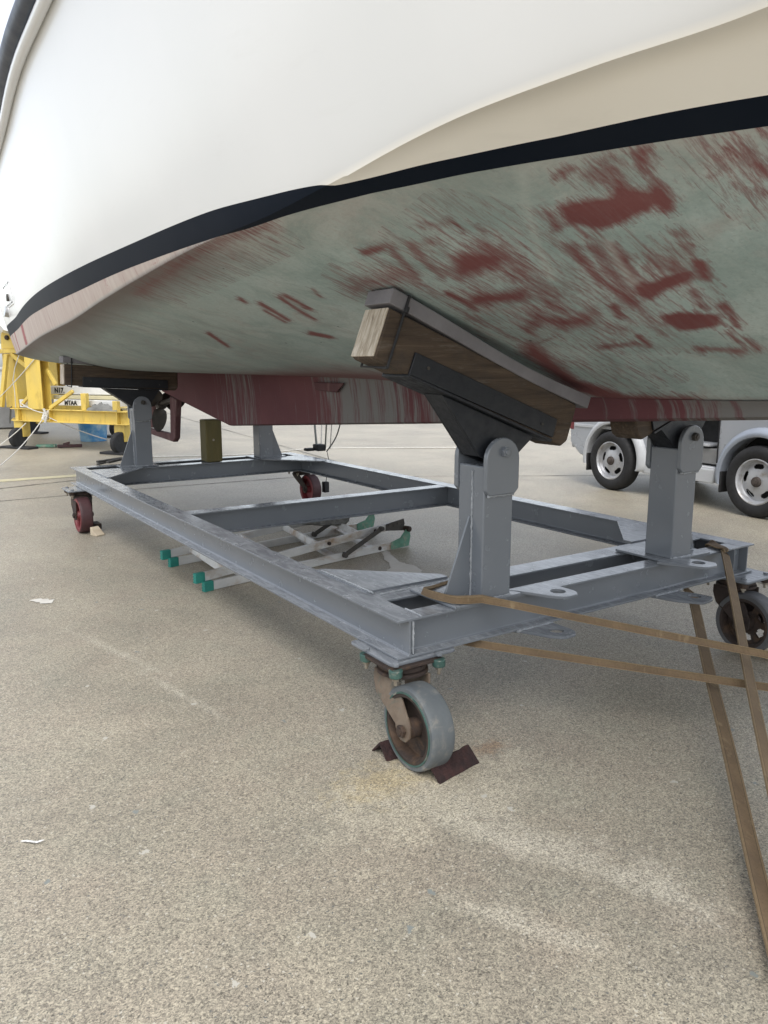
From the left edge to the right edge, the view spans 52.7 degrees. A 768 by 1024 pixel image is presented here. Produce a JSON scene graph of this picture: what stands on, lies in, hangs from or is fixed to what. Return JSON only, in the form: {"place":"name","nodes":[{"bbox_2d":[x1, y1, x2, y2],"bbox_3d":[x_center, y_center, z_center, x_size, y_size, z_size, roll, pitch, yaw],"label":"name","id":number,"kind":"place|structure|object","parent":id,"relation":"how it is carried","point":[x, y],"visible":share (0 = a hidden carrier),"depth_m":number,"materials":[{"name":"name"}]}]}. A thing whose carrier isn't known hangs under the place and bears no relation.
{"place":"outdoors","nodes":[
{"label":"outdoors","id":0,"kind":"place"},
{"bbox_2d":[0,0,15,366],"label":"sky","id":1,"kind":"structure","parent":0,"point":[6,6],"materials":[{"name":"white"}]},
{"bbox_2d":[0,367,161,390],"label":"quay wall","id":2,"kind":"structure","parent":0,"point":[1,376],"depth_m":41.14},
{"bbox_2d":[0,391,767,1023],"bbox_3d":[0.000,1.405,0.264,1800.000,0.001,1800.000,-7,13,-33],"label":"ground","id":3,"kind":"structure","parent":0,"point":[250,807],"depth_m":2.64,"materials":[{"name":"concrete"}]},
{"bbox_2d":[0,397,14,427],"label":"storage box","id":4,"kind":"object","parent":3,"relation":"on","point":[4,417],"visible":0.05,"depth_m":17.98,"materials":[{"name":"grey metal"}]},
{"bbox_2d":[22,840,42,842],"bbox_3d":[-1.073,1.003,2.362,0.073,0.006,0.013,0,11,1],"label":"feather","id":5,"kind":"object","parent":3,"relation":"on","point":[32,841],"visible":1,"depth_m":2.36,"materials":[{"name":"white"}]},
{"bbox_2d":[0,475,75,481],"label":"yellow ground line","id":6,"kind":"object","parent":3,"relation":"on","point":[32,478],"visible":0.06,"depth_m":10.04,"materials":[{"name":"paint"}]},
{"bbox_2d":[30,598,53,603],"bbox_3d":[-2.117,0.550,4.798,0.170,0.001,0.106,2,11,8],"label":"paint spill","id":7,"kind":"object","parent":3,"relation":"on","point":[40,600],"visible":1,"depth_m":4.81,"materials":[{"name":"white paint"}]},
{"bbox_2d":[36,444,56,447],"bbox_3d":[-6.059,-1.189,13.924,0.335,0.050,0.120,-1,11,-7],"label":"pale offcut","id":8,"kind":"object","parent":3,"relation":"on","point":[45,445],"visible":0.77,"depth_m":13.88,"materials":[{"name":"green paint"}]},
{"bbox_2d":[0,332,129,454],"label":"yellow cradle","id":9,"kind":"object","parent":3,"relation":"on","point":[36,380],"visible":0.7,"depth_m":13.51,"materials":[{"name":"paint"}]},
{"bbox_2d":[0,310,8,343],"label":"laid up boat","id":10,"kind":"object","parent":9,"relation":"on","point":[3,328],"visible":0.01,"depth_m":12.97,"materials":[{"name":"white plastic"}]},
{"bbox_2d":[0,423,25,444],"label":"rope","id":11,"kind":"object","parent":9,"relation":"hanging from","point":[13,434],"visible":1,"depth_m":13.18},
{"bbox_2d":[0,359,34,396],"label":"rope","id":12,"kind":"object","parent":9,"relation":"attached to","point":[18,377],"visible":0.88,"depth_m":13.46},
{"bbox_2d":[19,399,53,407],"bbox_3d":[-6.253,-1.960,13.966,0.400,0.140,0.400,5,12,24],"label":"painted board","id":13,"kind":"object","parent":9,"relation":"on","point":[21,400],"visible":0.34,"depth_m":13.84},
{"bbox_2d":[42,408,49,422],"bbox_3d":[-5.817,-1.666,13.371,0.164,0.252,0.112,-7,13,-33],"label":"rope knot","id":14,"kind":"object","parent":9,"relation":"attached to","point":[45,414],"visible":0.98,"depth_m":13.34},
{"bbox_2d":[0,416,44,465],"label":"rope","id":15,"kind":"object","parent":14,"relation":"attached to","point":[23,443],"visible":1,"depth_m":11.92,"materials":[{"name":"white fabric"}]},
{"bbox_2d":[48,417,109,440],"bbox_3d":[-5.061,-1.410,13.535,1.595,0.577,0.017,-2,11,-8],"label":"rope","id":16,"kind":"object","parent":14,"relation":"attached to","point":[80,430],"visible":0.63,"depth_m":13.50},
{"bbox_2d":[54,399,126,406],"bbox_3d":[-5.012,-1.887,13.390,1.460,0.100,0.406,5,12,24],"label":"painted board","id":17,"kind":"object","parent":9,"relation":"on","point":[71,402],"visible":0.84,"depth_m":13.26,"materials":[{"name":"white paint"}]},
{"bbox_2d":[54,394,117,399],"bbox_3d":[-4.969,-1.997,13.488,1.680,0.060,0.400,5,12,24],"label":"painted board","id":18,"kind":"object","parent":17,"relation":"on","point":[98,397],"visible":0.44,"depth_m":13.40,"materials":[{"name":"white paint"}]},
{"bbox_2d":[51,386,137,394],"bbox_3d":[-5.111,-2.145,13.680,2.320,0.130,0.406,5,12,24],"label":"painted board","id":19,"kind":"object","parent":18,"relation":"on","point":[76,389],"visible":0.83,"depth_m":13.58,"materials":[{"name":"white paint"}]},
{"bbox_2d":[86,402,122,411],"bbox_3d":[-4.661,-1.760,12.927,0.660,0.147,0.160,5,12,24],"label":"folded tarp","id":20,"kind":"object","parent":9,"relation":"on","point":[101,406],"visible":0.95,"depth_m":12.90,"materials":[{"name":"grey fabric"}]},
{"bbox_2d":[57,442,81,447],"bbox_3d":[-5.643,-1.214,13.927,0.412,0.098,0.100,-4,11,-19],"label":"red offcut","id":21,"kind":"object","parent":3,"relation":"on","point":[65,444],"visible":1,"depth_m":13.88,"materials":[{"name":"wood"}]},
{"bbox_2d":[78,424,106,441],"bbox_3d":[-5.670,-1.596,15.123,0.580,0.411,0.580,-7,13,-33],"label":"plastic tub","id":22,"kind":"object","parent":3,"relation":"on","point":[99,430],"visible":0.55,"depth_m":14.92,"materials":[{"name":"blue plastic"}]},
{"bbox_2d":[90,526,104,535],"bbox_3d":[-2.469,0.165,6.682,0.095,0.069,0.080,8,13,37],"label":"wood wedge","id":23,"kind":"object","parent":3,"relation":"on","point":[96,531],"visible":1,"depth_m":6.67,"materials":[{"name":"beige wood"}]},
{"bbox_2d":[160,515,411,591],"bbox_3d":[-0.647,0.218,5.982,2.238,0.229,0.816,-10,15,-43],"label":"stepladder","id":24,"kind":"object","parent":3,"relation":"on","point":[351,532],"visible":0.74,"depth_m":5.86,"materials":[{"name":"metal"}]},
{"bbox_2d":[303,518,348,525],"bbox_3d":[-0.496,0.040,6.353,0.408,0.128,0.378,-7,13,-33],"label":"rough stone","id":25,"kind":"object","parent":24,"relation":"on","point":[334,522],"visible":0.23,"depth_m":6.22,"materials":[{"name":"grey stone"}]},
{"bbox_2d":[4,475,572,500],"bbox_3d":[-4.157,0.135,7.010,28.565,0.001,3.703,-4,11,-22],"label":"expansion joint","id":26,"kind":"object","parent":3,"relation":"on","point":[276,478],"visible":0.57,"depth_m":9.70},
{"bbox_2d":[153,447,455,456],"bbox_3d":[-0.917,-1.064,13.368,6.299,0.020,0.699,-3,11,-14],"label":"ground line","id":27,"kind":"object","parent":3,"relation":"on","point":[303,449],"visible":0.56,"depth_m":13.71,"materials":[{"name":"paint"}]},
{"bbox_2d":[372,739,397,760],"bbox_3d":[0.034,0.877,2.925,0.125,0.056,0.110,-7,13,-33],"label":"wheel chock","id":28,"kind":"object","parent":3,"relation":"on","point":[385,747],"visible":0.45,"depth_m":2.88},
{"bbox_2d":[381,551,421,572],"bbox_3d":[0.129,0.379,5.711,0.268,0.001,0.825,-1,11,-3],"label":"paint spill","id":29,"kind":"object","parent":3,"relation":"on","point":[395,565],"visible":0.62,"depth_m":5.62,"materials":[{"name":"grey paint"}]},
{"bbox_2d":[59,288,767,771],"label":"boat cradle","id":30,"kind":"object","parent":3,"relation":"on","point":[495,410],"visible":0.87,"depth_m":3.41,"materials":[{"name":"grey metal"}]},
{"bbox_2d":[96,457,122,464],"bbox_3d":[-2.588,-0.491,7.356,0.192,0.057,0.328,7,13,33],"label":"ratchet buckle","id":31,"kind":"object","parent":30,"relation":"on","point":[105,461],"visible":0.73,"depth_m":7.31,"materials":[{"name":"metal"}]},
{"bbox_2d":[200,419,222,461],"bbox_3d":[-1.669,-0.692,7.492,0.160,0.404,0.174,-7,13,-33],"label":"timber block","id":32,"kind":"object","parent":30,"relation":"on","point":[211,439],"depth_m":7.43,"materials":[{"name":"wood"}]},
{"bbox_2d":[304,444,325,450],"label":"cleat block","id":33,"kind":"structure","parent":30,"relation":"on","point":[319,447],"depth_m":8.29,"materials":[{"name":"black plastic"}]},
{"bbox_2d":[314,425,316,443],"bbox_3d":[-0.771,-0.906,8.702,0.024,0.334,0.850,-1,11,-7],"label":"rope","id":34,"kind":"object","parent":33,"relation":"attached to","point":[315,433],"visible":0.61,"depth_m":8.62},
{"bbox_2d":[325,425,326,444],"bbox_3d":[-0.615,-1.005,8.337,0.016,0.644,0.152,3,11,14],"label":"rope","id":35,"kind":"object","parent":33,"relation":"attached to","point":[325,434],"visible":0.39,"depth_m":8.33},
{"bbox_2d":[322,452,328,492],"bbox_3d":[-0.617,-0.423,8.242,0.074,0.431,0.060,-7,13,-33],"label":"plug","id":36,"kind":"object","parent":30,"relation":"hanging from","point":[325,486],"visible":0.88,"depth_m":8.24,"materials":[{"name":"black plastic"}]},
{"bbox_2d":[0,0,767,441],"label":"motor yacht","id":37,"kind":"object","parent":30,"relation":"on","point":[232,212],"visible":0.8,"depth_m":2.27,"materials":[{"name":"white plastic"}]},
{"bbox_2d":[326,425,339,451],"bbox_3d":[-0.521,-1.016,8.311,0.044,0.712,0.385,4,11,22],"label":"rope","id":38,"kind":"object","parent":37,"relation":"hanging from","point":[334,439],"visible":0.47,"depth_m":8.33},
{"bbox_2d":[421,581,767,658],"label":"tie down strap","id":39,"kind":"object","parent":30,"relation":"attached to","point":[428,591],"visible":0.91,"depth_m":2.91,"materials":[{"name":"brown fabric"}]},
{"bbox_2d":[464,640,767,690],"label":"tie down strap","id":40,"kind":"object","parent":30,"relation":"attached to","point":[674,673],"visible":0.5,"depth_m":2.99,"materials":[{"name":"brown fabric"}]},
{"bbox_2d":[683,588,767,956],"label":"tie down strap","id":41,"kind":"object","parent":30,"relation":"hanging from","point":[756,871],"visible":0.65,"depth_m":2.44,"materials":[{"name":"brown fabric"}]},
{"bbox_2d":[705,540,767,796],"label":"tie down strap","id":42,"kind":"object","parent":30,"relation":"hanging from","point":[760,732],"visible":0.91,"depth_m":2.96,"materials":[{"name":"brown fabric"}]},
{"bbox_2d":[418,745,478,783],"bbox_3d":[0.236,0.899,2.805,0.215,0.056,0.110,-10,15,-43],"label":"wheel chock","id":43,"kind":"object","parent":3,"relation":"on","point":[462,759],"visible":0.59,"depth_m":2.79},
{"bbox_2d":[570,420,767,517],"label":"parked car","id":44,"kind":"object","parent":3,"relation":"on","point":[735,460],"visible":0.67,"depth_m":7.88,"materials":[{"name":"metal"}]}
]}

